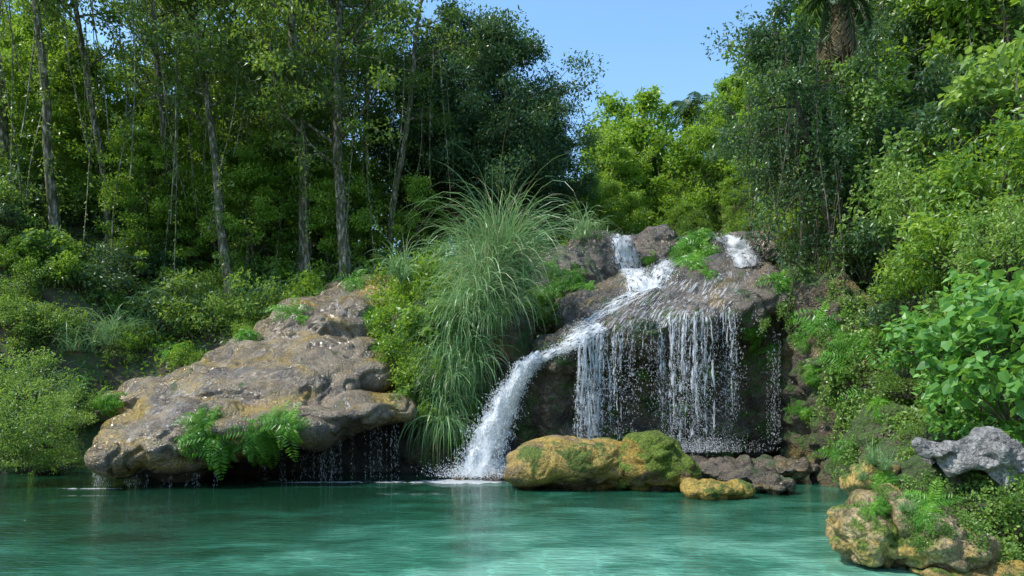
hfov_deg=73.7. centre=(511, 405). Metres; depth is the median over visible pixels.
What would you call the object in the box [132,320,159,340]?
shrub
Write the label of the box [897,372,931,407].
hanging vine
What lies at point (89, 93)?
tree
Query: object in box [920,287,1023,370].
broadleaf shrub
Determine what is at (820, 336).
hanging vine
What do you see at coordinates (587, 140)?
tree
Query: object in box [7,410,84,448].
shrub
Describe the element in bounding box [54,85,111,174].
tree
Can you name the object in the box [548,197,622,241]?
grass tuft
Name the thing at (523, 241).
reed grass
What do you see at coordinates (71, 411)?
shrub
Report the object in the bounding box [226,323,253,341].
shrub
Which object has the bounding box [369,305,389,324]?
fern
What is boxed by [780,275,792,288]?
fern
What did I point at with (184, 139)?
tree
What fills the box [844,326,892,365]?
fern
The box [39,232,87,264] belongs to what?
shrub
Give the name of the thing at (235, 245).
tree
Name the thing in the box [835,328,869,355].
fern
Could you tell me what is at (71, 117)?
tree
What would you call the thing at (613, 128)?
tree
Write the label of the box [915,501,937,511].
fern
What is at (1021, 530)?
creeping plant
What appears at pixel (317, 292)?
shrub
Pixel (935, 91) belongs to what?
tree
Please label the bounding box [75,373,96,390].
fern
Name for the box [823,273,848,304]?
hanging vine
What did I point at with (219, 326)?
fern
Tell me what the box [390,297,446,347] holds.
shrub
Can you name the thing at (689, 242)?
fern
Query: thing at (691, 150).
tree
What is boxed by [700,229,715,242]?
fern
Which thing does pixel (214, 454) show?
fern
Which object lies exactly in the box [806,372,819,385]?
fern
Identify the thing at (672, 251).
fern
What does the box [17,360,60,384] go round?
shrub
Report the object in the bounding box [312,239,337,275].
shrub
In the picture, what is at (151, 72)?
tree
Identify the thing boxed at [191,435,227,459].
fern
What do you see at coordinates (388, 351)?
shrub
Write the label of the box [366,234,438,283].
reed grass
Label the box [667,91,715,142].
palm tree
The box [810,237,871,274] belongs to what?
shrub
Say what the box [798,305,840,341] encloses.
fern
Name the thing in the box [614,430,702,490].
boulder
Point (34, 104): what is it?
tree
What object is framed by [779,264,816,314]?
hanging vine
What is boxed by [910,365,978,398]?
shrub
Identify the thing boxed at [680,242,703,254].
fern
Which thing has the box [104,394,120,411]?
fern
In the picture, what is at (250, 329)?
fern
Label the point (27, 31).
tree
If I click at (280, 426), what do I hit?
fern
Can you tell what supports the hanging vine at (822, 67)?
hanging from the tree at (762, 43)
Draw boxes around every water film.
[533,318,614,367]
[560,285,662,338]
[600,268,749,334]
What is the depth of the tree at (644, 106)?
39.27 m
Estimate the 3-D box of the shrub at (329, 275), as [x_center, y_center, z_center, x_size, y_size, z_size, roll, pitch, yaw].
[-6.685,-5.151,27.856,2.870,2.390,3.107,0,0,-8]
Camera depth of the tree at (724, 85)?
39.92 m
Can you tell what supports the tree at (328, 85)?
on the ground at (72, 361)
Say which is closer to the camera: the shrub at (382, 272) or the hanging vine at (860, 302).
the hanging vine at (860, 302)
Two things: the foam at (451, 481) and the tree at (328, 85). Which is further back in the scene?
the tree at (328, 85)
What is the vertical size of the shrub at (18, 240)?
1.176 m
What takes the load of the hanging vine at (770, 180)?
hanging from the tree at (861, 41)
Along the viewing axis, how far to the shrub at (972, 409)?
12.51 m
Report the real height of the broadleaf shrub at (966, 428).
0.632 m
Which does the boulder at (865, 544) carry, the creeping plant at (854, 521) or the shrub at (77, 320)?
the creeping plant at (854, 521)
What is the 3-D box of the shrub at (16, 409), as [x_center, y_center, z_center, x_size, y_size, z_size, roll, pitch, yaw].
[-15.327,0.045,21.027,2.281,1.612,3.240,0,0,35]
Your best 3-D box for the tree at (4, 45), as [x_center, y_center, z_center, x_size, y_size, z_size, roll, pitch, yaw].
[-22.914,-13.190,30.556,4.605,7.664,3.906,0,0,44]
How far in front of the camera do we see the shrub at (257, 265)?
26.87 m
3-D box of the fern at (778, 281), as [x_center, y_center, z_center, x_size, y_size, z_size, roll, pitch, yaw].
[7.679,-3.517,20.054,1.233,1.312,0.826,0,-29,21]
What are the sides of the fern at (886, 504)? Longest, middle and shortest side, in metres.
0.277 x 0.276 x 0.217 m
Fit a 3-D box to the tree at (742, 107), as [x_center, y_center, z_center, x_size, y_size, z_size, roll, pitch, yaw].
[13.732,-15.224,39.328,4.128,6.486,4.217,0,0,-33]
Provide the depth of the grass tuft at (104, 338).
23.11 m
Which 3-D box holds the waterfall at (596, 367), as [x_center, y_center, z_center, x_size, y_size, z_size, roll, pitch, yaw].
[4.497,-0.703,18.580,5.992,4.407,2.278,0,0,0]
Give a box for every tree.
[0,0,78,190]
[0,0,111,237]
[0,3,53,146]
[0,27,30,100]
[0,43,41,174]
[1,0,89,132]
[1,0,102,171]
[12,31,108,172]
[12,86,62,159]
[14,0,167,254]
[24,41,140,225]
[30,32,151,218]
[38,81,116,173]
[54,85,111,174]
[69,50,184,176]
[72,0,243,289]
[93,0,268,262]
[93,121,200,268]
[93,160,194,282]
[97,0,239,239]
[100,0,308,315]
[103,132,203,261]
[122,93,238,277]
[135,182,213,280]
[148,0,383,257]
[157,67,254,184]
[165,160,251,288]
[169,85,247,213]
[172,125,259,267]
[176,0,394,283]
[178,101,241,178]
[181,0,354,251]
[195,165,285,292]
[204,0,426,282]
[212,127,301,286]
[217,0,352,244]
[224,93,329,233]
[225,118,311,252]
[235,128,325,284]
[252,156,320,256]
[253,180,321,258]
[266,0,383,252]
[280,163,349,271]
[284,169,360,282]
[293,149,396,257]
[298,158,389,287]
[305,0,467,265]
[311,151,371,263]
[319,135,390,264]
[344,47,467,267]
[355,0,477,258]
[369,0,545,275]
[370,170,451,266]
[374,137,468,257]
[376,151,455,269]
[412,4,608,251]
[426,194,453,261]
[446,213,473,254]
[451,188,499,257]
[466,135,579,250]
[490,78,607,248]
[553,175,607,244]
[554,90,656,241]
[562,120,659,245]
[567,201,608,237]
[571,124,654,233]
[575,179,629,231]
[579,110,681,231]
[599,141,671,226]
[604,84,713,232]
[608,189,653,234]
[627,207,658,232]
[646,124,740,233]
[654,171,711,230]
[655,99,731,207]
[655,200,704,235]
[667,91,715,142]
[669,156,733,233]
[670,207,715,235]
[677,74,749,193]
[677,147,721,218]
[696,85,765,212]
[700,0,945,319]
[709,87,753,187]
[711,165,762,231]
[716,21,800,225]
[733,61,762,121]
[746,0,878,114]
[755,0,865,229]
[757,12,903,276]
[758,45,968,315]
[791,0,874,278]
[791,0,895,133]
[794,57,946,299]
[803,96,1012,303]
[854,0,1012,119]
[873,0,1023,199]
[876,0,1023,113]
[880,38,1023,329]
[902,157,1004,323]
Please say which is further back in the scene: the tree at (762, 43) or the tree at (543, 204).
the tree at (543, 204)
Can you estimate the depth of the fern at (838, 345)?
17.57 m
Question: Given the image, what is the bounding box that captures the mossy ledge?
[382,300,536,473]
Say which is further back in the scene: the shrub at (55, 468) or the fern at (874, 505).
the shrub at (55, 468)
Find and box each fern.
[69,377,85,384]
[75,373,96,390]
[89,395,101,409]
[96,386,129,417]
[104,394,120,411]
[153,342,184,362]
[162,334,180,346]
[162,340,195,362]
[172,409,207,434]
[173,433,193,462]
[174,431,233,479]
[180,411,212,433]
[180,443,231,472]
[181,426,203,447]
[184,432,201,450]
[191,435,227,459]
[193,425,207,443]
[197,406,224,420]
[201,419,214,435]
[202,412,217,423]
[203,454,221,468]
[205,435,227,450]
[208,429,222,439]
[209,323,227,332]
[220,417,267,465]
[220,439,234,452]
[225,445,242,462]
[232,437,269,460]
[233,328,257,340]
[234,328,262,342]
[234,420,275,466]
[243,414,284,454]
[258,405,281,421]
[259,410,304,461]
[261,407,284,436]
[261,439,284,468]
[263,295,313,322]
[273,413,297,436]
[275,409,300,439]
[278,401,300,416]
[280,415,298,438]
[282,402,311,443]
[294,314,306,322]
[299,315,308,325]
[332,270,358,281]
[338,269,375,293]
[361,309,381,335]
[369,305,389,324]
[369,342,384,352]
[374,328,397,351]
[393,342,406,366]
[524,296,548,308]
[536,289,547,302]
[537,276,570,302]
[539,259,558,277]
[546,262,565,278]
[546,280,564,302]
[554,263,590,288]
[559,274,577,291]
[563,284,584,291]
[569,280,598,292]
[571,274,587,288]
[634,368,649,379]
[638,372,648,383]
[639,257,652,266]
[642,251,656,263]
[667,233,691,261]
[671,253,695,262]
[672,249,712,270]
[674,241,684,254]
[676,255,701,262]
[677,234,709,247]
[678,401,691,415]
[680,242,698,257]
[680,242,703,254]
[682,230,698,248]
[684,240,703,253]
[691,243,722,256]
[693,229,712,235]
[693,262,707,269]
[694,228,717,246]
[698,268,719,280]
[698,363,716,378]
[699,237,716,255]
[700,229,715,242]
[732,333,765,355]
[739,327,761,340]
[745,325,767,338]
[753,269,792,298]
[754,345,777,362]
[755,315,770,329]
[765,342,779,353]
[770,271,781,279]
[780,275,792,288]
[784,400,804,413]
[788,301,829,324]
[791,328,805,344]
[792,337,810,353]
[794,311,824,336]
[797,406,809,424]
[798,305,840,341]
[802,358,821,376]
[802,407,811,418]
[805,369,820,387]
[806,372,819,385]
[811,301,853,338]
[811,448,838,458]
[813,357,831,368]
[816,343,860,381]
[820,442,836,457]
[825,332,857,359]
[827,365,845,386]
[828,355,854,381]
[830,444,847,463]
[833,329,849,340]
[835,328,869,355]
[835,434,855,451]
[837,396,857,413]
[838,386,865,409]
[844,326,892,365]
[853,497,891,519]
[857,502,887,521]
[865,397,891,415]
[869,467,898,488]
[869,471,887,487]
[871,501,888,514]
[872,408,882,422]
[872,495,891,515]
[876,468,894,479]
[876,471,902,485]
[896,478,961,513]
[910,502,947,531]
[912,511,921,532]
[913,506,955,532]
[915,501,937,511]
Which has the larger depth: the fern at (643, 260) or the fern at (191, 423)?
the fern at (643, 260)
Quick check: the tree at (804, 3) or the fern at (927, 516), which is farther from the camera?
the tree at (804, 3)
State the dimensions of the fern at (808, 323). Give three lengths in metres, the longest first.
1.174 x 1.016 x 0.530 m
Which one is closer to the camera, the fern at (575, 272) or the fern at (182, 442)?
the fern at (182, 442)
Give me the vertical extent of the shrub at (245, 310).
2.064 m
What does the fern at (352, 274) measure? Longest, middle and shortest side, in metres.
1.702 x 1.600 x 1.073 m
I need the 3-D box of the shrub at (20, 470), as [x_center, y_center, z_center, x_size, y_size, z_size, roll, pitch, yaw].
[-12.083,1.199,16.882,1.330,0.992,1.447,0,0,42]
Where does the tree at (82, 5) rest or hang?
on the ground at (72, 361)
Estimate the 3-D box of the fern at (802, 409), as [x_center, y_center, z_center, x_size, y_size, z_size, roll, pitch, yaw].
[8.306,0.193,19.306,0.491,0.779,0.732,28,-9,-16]
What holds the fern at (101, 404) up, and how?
on the rock outcrop
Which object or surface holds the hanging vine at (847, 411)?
hanging from the side cliff at (798, 438)
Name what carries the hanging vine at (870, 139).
hanging from the tree at (762, 43)
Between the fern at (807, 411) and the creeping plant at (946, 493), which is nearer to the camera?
the creeping plant at (946, 493)
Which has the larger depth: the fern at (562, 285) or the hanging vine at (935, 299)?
the fern at (562, 285)
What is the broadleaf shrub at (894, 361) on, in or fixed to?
on the ground at (72, 361)
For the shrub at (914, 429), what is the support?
on the side cliff at (798, 438)
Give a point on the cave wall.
(360, 444)
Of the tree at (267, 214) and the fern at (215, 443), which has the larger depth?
the tree at (267, 214)
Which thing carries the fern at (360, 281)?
on the rock outcrop
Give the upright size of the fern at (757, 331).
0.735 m
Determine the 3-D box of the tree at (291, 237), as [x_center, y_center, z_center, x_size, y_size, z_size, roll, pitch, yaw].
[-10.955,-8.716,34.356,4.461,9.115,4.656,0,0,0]
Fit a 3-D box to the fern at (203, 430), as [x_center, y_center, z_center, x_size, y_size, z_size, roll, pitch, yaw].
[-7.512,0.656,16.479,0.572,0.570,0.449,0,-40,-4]
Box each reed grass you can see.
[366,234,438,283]
[393,351,491,471]
[396,258,522,372]
[397,121,616,303]
[399,334,496,427]
[401,319,515,404]
[403,400,482,474]
[405,192,564,339]
[430,250,566,357]
[452,225,579,314]
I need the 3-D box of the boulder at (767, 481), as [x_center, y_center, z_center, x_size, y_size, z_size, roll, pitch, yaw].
[5.735,1.770,16.216,1.626,0.693,2.314,0,0,0]
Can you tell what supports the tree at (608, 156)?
on the ground at (72, 361)
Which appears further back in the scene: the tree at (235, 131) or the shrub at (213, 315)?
the tree at (235, 131)
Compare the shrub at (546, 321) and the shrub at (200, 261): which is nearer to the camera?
the shrub at (546, 321)
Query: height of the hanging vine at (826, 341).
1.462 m
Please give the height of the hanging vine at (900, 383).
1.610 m
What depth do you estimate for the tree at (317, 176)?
28.92 m
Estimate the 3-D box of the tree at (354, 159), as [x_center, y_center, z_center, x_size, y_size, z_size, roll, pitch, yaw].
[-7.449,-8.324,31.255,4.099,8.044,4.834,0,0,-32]
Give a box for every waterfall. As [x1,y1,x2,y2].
[399,350,541,480]
[572,305,779,452]
[604,231,666,294]
[629,254,679,290]
[696,227,760,268]
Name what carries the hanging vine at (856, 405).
hanging from the side cliff at (798, 438)
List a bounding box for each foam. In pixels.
[62,479,507,488]
[452,472,504,480]
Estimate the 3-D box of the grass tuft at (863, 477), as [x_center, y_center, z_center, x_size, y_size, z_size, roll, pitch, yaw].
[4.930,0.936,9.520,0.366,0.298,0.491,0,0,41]
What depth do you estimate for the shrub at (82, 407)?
21.51 m
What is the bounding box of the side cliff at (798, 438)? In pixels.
[777,265,966,489]
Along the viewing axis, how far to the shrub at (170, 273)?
26.19 m
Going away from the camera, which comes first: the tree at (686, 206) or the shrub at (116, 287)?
the shrub at (116, 287)
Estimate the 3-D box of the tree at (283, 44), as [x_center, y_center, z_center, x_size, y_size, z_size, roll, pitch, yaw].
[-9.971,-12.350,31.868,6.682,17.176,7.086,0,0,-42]
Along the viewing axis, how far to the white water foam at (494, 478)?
18.07 m
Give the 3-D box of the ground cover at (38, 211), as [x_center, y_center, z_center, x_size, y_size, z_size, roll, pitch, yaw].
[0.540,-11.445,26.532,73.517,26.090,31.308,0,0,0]
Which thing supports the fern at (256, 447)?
on the rock outcrop
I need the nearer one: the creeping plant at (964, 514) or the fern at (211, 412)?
the creeping plant at (964, 514)
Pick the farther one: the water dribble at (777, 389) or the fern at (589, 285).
the fern at (589, 285)
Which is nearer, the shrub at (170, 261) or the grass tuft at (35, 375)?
the grass tuft at (35, 375)
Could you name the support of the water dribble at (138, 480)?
attached to the rock outcrop
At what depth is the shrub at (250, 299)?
24.73 m
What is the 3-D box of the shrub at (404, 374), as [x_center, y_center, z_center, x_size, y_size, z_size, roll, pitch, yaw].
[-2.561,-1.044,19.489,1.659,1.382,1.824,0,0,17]
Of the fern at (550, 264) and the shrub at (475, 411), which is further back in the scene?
the fern at (550, 264)
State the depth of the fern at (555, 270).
23.31 m
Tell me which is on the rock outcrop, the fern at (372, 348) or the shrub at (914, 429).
the fern at (372, 348)
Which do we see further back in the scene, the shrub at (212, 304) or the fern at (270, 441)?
the shrub at (212, 304)
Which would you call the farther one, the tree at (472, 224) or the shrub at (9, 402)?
the tree at (472, 224)
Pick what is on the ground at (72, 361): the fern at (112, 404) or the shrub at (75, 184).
the shrub at (75, 184)
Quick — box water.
[0,470,919,575]
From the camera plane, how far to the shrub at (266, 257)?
29.04 m
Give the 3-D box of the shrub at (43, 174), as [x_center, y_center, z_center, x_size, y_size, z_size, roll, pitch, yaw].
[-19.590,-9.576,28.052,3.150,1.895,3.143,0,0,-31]
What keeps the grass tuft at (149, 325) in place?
on the ground at (72, 361)
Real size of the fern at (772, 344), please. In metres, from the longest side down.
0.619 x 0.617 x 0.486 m
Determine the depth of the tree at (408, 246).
35.55 m
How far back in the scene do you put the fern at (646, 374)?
20.69 m
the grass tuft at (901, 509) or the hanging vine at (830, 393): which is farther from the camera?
the hanging vine at (830, 393)
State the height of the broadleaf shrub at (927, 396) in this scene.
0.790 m
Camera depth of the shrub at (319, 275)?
25.68 m
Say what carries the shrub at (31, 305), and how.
on the ground at (72, 361)
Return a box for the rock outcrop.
[84,274,418,483]
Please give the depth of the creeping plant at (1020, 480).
8.45 m
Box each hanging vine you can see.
[387,391,403,401]
[393,373,413,389]
[416,419,437,444]
[447,434,468,470]
[453,414,480,445]
[732,135,758,180]
[755,158,793,208]
[758,318,770,333]
[775,301,794,331]
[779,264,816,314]
[793,56,834,109]
[793,89,878,194]
[796,360,804,376]
[806,381,844,433]
[813,326,831,352]
[820,315,889,393]
[821,337,854,390]
[823,166,851,211]
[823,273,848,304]
[823,397,857,452]
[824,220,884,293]
[827,55,887,133]
[830,152,916,258]
[831,441,860,482]
[835,289,869,325]
[836,391,891,445]
[845,117,882,171]
[846,345,873,390]
[849,164,885,218]
[858,380,915,412]
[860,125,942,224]
[866,435,879,453]
[867,334,897,381]
[874,248,920,317]
[881,362,915,403]
[881,411,925,441]
[882,164,1007,294]
[888,215,950,308]
[894,446,915,462]
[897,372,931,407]
[912,290,979,357]
[933,216,1023,350]
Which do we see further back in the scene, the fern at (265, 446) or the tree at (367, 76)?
the tree at (367, 76)
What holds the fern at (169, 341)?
on the ground at (72, 361)
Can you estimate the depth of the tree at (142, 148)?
26.57 m
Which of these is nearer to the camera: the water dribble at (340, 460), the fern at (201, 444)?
the fern at (201, 444)
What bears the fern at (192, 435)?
on the rock outcrop
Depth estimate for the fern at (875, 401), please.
15.55 m
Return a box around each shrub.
[0,142,45,198]
[0,155,37,186]
[0,164,46,214]
[0,172,45,236]
[0,187,39,238]
[0,225,25,245]
[0,240,39,269]
[0,246,20,270]
[0,274,42,300]
[0,289,31,307]
[0,294,49,329]
[0,345,85,402]
[0,381,52,415]
[0,384,62,433]
[0,419,46,461]
[0,434,55,473]
[2,292,66,320]
[3,322,47,356]
[5,141,79,192]
[5,297,63,343]
[7,231,58,261]
[7,251,53,282]
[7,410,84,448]
[9,225,84,262]
[9,261,61,287]
[11,309,80,342]
[12,443,65,474]
[14,437,74,474]
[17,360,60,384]
[17,424,67,444]
[21,441,83,474]
[24,164,43,189]
[30,134,75,179]
[30,236,67,264]
[34,243,103,288]
[34,256,77,285]
[34,438,87,469]
[35,391,98,431]
[37,176,89,226]
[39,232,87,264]
[43,172,118,224]
[43,237,80,260]
[45,389,103,426]
[49,259,96,291]
[49,307,90,329]
[54,239,89,263]
[59,261,101,292]
[59,384,107,424]
[64,251,144,306]
[74,159,123,209]
[81,239,155,289]
[83,197,118,219]
[86,286,129,310]
[87,206,162,239]
[88,273,139,298]
[100,296,139,318]
[100,337,143,364]
[110,322,156,354]
[118,229,173,280]
[120,272,206,335]
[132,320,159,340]
[134,236,189,279]
[139,264,200,295]
[143,274,219,320]
[151,266,217,340]
[154,264,224,300]
[166,340,207,368]
[170,314,206,332]
[174,291,243,342]
[182,271,223,307]
[186,233,218,269]
[188,257,210,276]
[201,306,228,323]
[204,266,297,324]
[216,243,271,279]
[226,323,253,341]
[229,315,256,337]
[231,292,257,318]
[232,240,286,284]
[239,252,303,295]
[252,278,309,321]
[272,238,316,269]
[274,259,334,298]
[279,276,326,299]
[283,257,326,281]
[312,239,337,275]
[313,283,327,295]
[315,252,371,282]
[341,261,388,277]
[353,244,428,289]
[365,276,416,321]
[366,294,420,342]
[367,254,429,295]
[371,246,422,273]
[372,321,434,372]
[387,346,447,392]
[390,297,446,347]
[392,260,456,308]
[393,379,437,405]
[408,240,464,295]
[412,397,442,424]
[422,298,467,330]
[452,392,485,418]
[525,297,562,333]
[718,202,742,223]
[721,209,766,234]
[722,177,751,207]
[769,194,818,238]
[772,206,807,251]
[781,208,844,263]
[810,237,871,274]
[820,213,898,282]
[846,189,917,257]
[848,305,904,355]
[852,281,900,311]
[858,271,940,329]
[865,160,1012,238]
[866,229,974,308]
[868,357,925,398]
[870,343,930,379]
[870,398,982,438]
[877,305,957,354]
[889,432,963,445]
[890,177,1023,272]
[891,415,945,442]
[901,316,1020,381]
[904,54,1023,160]
[905,101,1023,216]
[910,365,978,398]
[910,366,977,414]
[912,401,938,414]
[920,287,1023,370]
[923,400,976,439]
[929,343,1023,420]
[930,374,1021,425]
[933,259,1023,333]
[935,25,1023,144]
[935,180,1023,281]
[939,379,1022,423]
[944,407,1006,439]
[951,269,1023,350]
[983,401,1023,446]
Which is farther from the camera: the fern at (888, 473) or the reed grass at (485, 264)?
the reed grass at (485, 264)
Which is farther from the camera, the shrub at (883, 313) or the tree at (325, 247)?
the tree at (325, 247)
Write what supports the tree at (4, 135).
on the ground at (72, 361)
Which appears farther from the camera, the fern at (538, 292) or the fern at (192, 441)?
the fern at (538, 292)
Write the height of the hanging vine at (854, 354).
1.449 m
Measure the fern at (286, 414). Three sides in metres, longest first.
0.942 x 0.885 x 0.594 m
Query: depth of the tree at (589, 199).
35.12 m
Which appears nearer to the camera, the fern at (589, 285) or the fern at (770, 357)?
the fern at (770, 357)
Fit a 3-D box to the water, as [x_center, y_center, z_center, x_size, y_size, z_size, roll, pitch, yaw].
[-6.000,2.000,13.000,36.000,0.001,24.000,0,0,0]
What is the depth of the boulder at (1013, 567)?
7.80 m
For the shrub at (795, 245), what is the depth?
21.37 m
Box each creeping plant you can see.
[847,517,858,534]
[855,505,871,524]
[869,517,881,531]
[871,485,891,503]
[892,472,924,498]
[896,507,920,533]
[905,531,927,554]
[908,467,953,501]
[915,520,941,542]
[932,475,972,518]
[935,521,959,538]
[950,506,979,533]
[951,470,1004,521]
[961,491,1006,530]
[961,515,996,561]
[968,499,1023,555]
[973,479,1023,537]
[987,469,1023,525]
[990,537,1023,562]
[1001,521,1023,561]
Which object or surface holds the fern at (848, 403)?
attached to the side cliff at (798, 438)
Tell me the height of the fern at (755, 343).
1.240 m
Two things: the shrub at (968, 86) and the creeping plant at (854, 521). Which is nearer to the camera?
the creeping plant at (854, 521)
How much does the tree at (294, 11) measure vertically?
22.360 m
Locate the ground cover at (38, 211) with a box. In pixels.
[0,27,1023,445]
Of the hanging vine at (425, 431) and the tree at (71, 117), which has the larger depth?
the tree at (71, 117)
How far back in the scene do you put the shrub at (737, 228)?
30.44 m
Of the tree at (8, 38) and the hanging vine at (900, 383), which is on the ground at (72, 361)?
the tree at (8, 38)
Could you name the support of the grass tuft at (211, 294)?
on the ground at (72, 361)
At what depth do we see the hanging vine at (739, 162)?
27.89 m
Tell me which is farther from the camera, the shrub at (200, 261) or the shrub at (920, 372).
the shrub at (200, 261)
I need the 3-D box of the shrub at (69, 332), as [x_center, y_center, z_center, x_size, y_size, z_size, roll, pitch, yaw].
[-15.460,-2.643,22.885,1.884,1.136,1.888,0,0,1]
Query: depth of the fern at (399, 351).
20.56 m
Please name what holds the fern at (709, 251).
attached to the waterfall cliff at (548, 405)
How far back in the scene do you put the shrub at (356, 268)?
25.54 m
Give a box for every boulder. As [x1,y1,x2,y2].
[504,435,621,489]
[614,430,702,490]
[680,477,755,499]
[685,453,818,479]
[714,462,795,494]
[825,454,906,568]
[889,498,1001,572]
[892,455,1023,559]
[909,556,1023,575]
[911,426,1023,488]
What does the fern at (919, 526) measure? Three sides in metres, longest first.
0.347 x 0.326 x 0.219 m
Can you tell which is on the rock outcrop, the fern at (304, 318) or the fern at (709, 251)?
the fern at (304, 318)
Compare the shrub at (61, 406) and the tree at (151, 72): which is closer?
the shrub at (61, 406)
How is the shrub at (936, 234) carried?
on the side cliff at (798, 438)
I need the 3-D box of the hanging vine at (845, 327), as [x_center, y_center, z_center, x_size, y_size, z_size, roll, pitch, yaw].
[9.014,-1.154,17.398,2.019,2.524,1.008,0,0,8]
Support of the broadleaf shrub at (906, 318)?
on the ground at (72, 361)
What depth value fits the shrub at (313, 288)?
24.73 m
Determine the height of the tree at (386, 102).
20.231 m
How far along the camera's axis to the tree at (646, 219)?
37.79 m
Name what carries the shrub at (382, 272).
on the rock outcrop
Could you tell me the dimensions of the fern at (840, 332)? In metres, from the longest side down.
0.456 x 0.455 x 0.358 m
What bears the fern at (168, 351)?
on the ground at (72, 361)
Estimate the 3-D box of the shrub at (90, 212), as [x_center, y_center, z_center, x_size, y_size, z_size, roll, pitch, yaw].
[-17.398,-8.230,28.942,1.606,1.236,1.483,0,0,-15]
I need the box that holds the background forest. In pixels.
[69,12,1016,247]
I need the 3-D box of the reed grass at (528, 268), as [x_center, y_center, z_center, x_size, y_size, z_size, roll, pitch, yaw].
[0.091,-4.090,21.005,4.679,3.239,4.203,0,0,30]
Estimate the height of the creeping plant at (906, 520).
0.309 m
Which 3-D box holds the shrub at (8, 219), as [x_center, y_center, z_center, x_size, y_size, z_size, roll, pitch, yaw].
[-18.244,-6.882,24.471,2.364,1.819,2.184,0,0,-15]
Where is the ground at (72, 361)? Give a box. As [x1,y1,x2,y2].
[0,149,1023,473]
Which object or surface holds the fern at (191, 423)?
on the rock outcrop
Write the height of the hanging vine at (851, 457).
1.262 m
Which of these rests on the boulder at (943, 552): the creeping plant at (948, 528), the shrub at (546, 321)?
the creeping plant at (948, 528)
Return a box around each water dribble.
[93,473,216,486]
[259,424,398,480]
[766,333,780,443]
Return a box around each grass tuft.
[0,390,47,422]
[1,355,86,393]
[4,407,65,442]
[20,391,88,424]
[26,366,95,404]
[36,311,117,351]
[68,307,151,345]
[72,299,177,342]
[101,303,184,335]
[143,288,205,322]
[181,281,245,303]
[213,275,277,306]
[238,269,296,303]
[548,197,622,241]
[851,462,875,480]
[854,436,898,464]
[868,445,904,469]
[890,492,922,516]
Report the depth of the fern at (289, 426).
16.73 m
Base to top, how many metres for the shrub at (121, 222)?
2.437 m
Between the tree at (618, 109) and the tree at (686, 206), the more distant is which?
the tree at (618, 109)
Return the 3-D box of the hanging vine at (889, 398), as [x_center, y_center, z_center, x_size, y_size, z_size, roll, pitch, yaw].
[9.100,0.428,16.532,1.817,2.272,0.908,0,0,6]
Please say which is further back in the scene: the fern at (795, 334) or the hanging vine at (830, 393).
the fern at (795, 334)
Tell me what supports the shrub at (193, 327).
on the ground at (72, 361)
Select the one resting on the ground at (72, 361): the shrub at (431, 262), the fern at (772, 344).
the shrub at (431, 262)
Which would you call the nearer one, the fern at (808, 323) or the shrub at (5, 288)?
the fern at (808, 323)
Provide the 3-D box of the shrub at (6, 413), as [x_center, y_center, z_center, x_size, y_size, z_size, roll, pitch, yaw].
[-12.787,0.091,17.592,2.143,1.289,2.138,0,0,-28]
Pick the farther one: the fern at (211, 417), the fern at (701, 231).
the fern at (701, 231)
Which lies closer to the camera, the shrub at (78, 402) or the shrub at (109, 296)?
the shrub at (78, 402)
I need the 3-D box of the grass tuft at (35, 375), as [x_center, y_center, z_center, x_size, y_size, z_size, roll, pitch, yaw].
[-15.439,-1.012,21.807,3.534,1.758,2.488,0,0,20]
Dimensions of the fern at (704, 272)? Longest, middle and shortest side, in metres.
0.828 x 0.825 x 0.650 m
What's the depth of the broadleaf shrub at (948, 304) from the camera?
10.88 m
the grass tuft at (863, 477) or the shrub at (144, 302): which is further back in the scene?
the shrub at (144, 302)
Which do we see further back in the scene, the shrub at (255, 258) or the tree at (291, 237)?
the tree at (291, 237)
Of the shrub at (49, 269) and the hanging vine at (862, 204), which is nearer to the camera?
the hanging vine at (862, 204)
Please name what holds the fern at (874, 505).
on the boulder at (865, 544)
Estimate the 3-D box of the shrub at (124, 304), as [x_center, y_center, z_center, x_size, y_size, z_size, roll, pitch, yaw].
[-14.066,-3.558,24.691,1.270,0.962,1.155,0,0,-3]
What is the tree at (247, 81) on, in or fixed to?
on the ground at (72, 361)
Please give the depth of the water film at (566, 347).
19.00 m
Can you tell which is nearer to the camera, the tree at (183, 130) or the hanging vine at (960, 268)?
the hanging vine at (960, 268)
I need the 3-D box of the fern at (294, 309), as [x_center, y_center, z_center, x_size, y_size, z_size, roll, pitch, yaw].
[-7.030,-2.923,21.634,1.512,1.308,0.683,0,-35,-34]
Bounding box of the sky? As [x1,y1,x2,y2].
[1,0,899,260]
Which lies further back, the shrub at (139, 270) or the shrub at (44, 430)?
the shrub at (139, 270)
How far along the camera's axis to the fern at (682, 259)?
23.55 m
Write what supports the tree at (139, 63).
on the ground at (72, 361)
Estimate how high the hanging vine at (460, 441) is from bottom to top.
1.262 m
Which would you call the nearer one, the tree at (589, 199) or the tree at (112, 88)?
the tree at (112, 88)
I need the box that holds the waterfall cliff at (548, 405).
[509,224,791,458]
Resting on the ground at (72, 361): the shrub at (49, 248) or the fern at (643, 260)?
the shrub at (49, 248)
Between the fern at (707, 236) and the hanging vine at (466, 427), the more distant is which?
the fern at (707, 236)
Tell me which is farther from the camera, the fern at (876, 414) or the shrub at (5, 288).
the shrub at (5, 288)
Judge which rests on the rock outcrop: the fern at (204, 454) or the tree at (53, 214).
the fern at (204, 454)
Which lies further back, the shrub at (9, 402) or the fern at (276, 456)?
the shrub at (9, 402)
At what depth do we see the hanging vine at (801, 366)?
18.85 m
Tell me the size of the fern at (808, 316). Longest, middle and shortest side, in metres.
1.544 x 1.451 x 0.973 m
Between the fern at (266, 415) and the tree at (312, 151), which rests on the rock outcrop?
the fern at (266, 415)
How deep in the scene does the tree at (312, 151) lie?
39.56 m
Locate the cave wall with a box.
[207,406,518,474]
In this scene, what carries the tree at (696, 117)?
on the ground at (72, 361)

